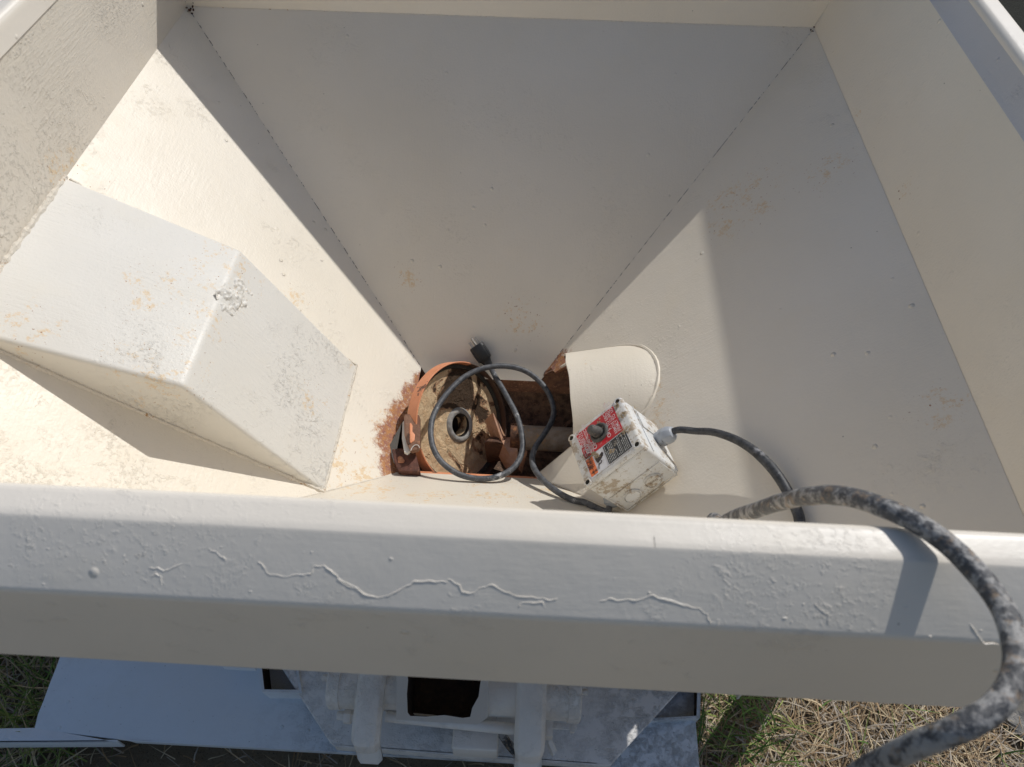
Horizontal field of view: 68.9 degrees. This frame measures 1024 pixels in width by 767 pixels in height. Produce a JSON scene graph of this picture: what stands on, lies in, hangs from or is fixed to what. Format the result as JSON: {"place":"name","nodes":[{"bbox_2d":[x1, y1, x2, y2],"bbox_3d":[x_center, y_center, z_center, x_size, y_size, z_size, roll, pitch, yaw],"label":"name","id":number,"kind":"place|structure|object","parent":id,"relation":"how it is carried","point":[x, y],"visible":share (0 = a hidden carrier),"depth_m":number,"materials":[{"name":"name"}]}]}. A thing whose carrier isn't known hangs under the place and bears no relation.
{"place":"outdoors","nodes":[
{"label":"outdoors","id":0,"kind":"place"},
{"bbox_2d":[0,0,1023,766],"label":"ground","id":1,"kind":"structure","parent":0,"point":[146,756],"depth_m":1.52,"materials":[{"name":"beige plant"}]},
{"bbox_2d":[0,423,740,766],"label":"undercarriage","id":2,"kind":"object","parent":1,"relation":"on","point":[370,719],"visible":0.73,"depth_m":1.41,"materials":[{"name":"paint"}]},
{"bbox_2d":[498,734,514,757],"bbox_3d":[0.029,0.711,1.369,0.148,0.196,0.022,31,57,22],"label":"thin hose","id":3,"kind":"object","parent":2,"relation":"hanging from","point":[507,742],"visible":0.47,"depth_m":1.32,"materials":[{"name":"black rubber"}]},
{"bbox_2d":[0,0,1023,710],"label":"hopper","id":4,"kind":"object","parent":2,"relation":"on","point":[264,264],"visible":0.98,"depth_m":1.14,"materials":[{"name":"beige paint"}]},
{"bbox_2d":[394,368,572,476],"bbox_3d":[0.195,0.089,1.475,0.835,0.290,0.290,3,51,1],"label":"auger trough","id":5,"kind":"object","parent":4,"relation":"attached to","point":[530,400],"visible":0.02,"depth_m":1.59,"materials":[{"name":"brown metal"}]},
{"bbox_2d":[392,361,506,475],"bbox_3d":[-0.117,0.096,1.485,0.171,0.220,0.298,18,53,13],"label":"pump end","id":6,"kind":"object","parent":5,"relation":"in","point":[470,405],"visible":0.86,"depth_m":1.49,"materials":[{"name":"orange paint"}]},
{"bbox_2d":[484,413,572,471],"bbox_3d":[0.257,0.130,1.490,0.630,0.160,0.143,3,51,1],"label":"auger shaft","id":7,"kind":"object","parent":6,"relation":"attached to","point":[500,446],"visible":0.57,"depth_m":1.50,"materials":[{"name":"brown metal"}]},
{"bbox_2d":[428,337,612,512],"bbox_3d":[0.037,0.068,1.391,0.414,0.122,0.309,21,54,15],"label":"power cord","id":8,"kind":"object","parent":4,"relation":"on","point":[480,352],"visible":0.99,"depth_m":1.41,"materials":[{"name":"rubber"}]},
{"bbox_2d":[568,398,677,510],"bbox_3d":[0.176,0.114,1.195,0.171,0.167,0.141,3,51,1],"label":"control box","id":9,"kind":"object","parent":4,"relation":"attached to","point":[623,458],"visible":1,"depth_m":1.16,"materials":[{"name":"white plastic"}]},
{"bbox_2d":[671,426,1023,766],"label":"control cable","id":10,"kind":"object","parent":4,"relation":"attached to","point":[998,703],"visible":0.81,"depth_m":0.47,"materials":[{"name":"grey rubber"}]},
{"bbox_2d":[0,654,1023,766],"bbox_3d":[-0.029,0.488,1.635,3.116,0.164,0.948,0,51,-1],"label":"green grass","id":11,"kind":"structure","parent":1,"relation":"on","point":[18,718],"depth_m":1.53,"materials":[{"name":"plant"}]},
{"bbox_2d":[1,655,1023,766],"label":"dry grass","id":12,"kind":"structure","parent":1,"relation":"on","point":[855,724],"depth_m":1.53,"materials":[{"name":"plant"}]},
{"bbox_2d":[1006,710,1023,739],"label":"stone","id":13,"kind":"object","parent":1,"relation":"on","point":[1013,719],"visible":0.13,"depth_m":1.55,"materials":[{"name":"grey stone"}]}
]}

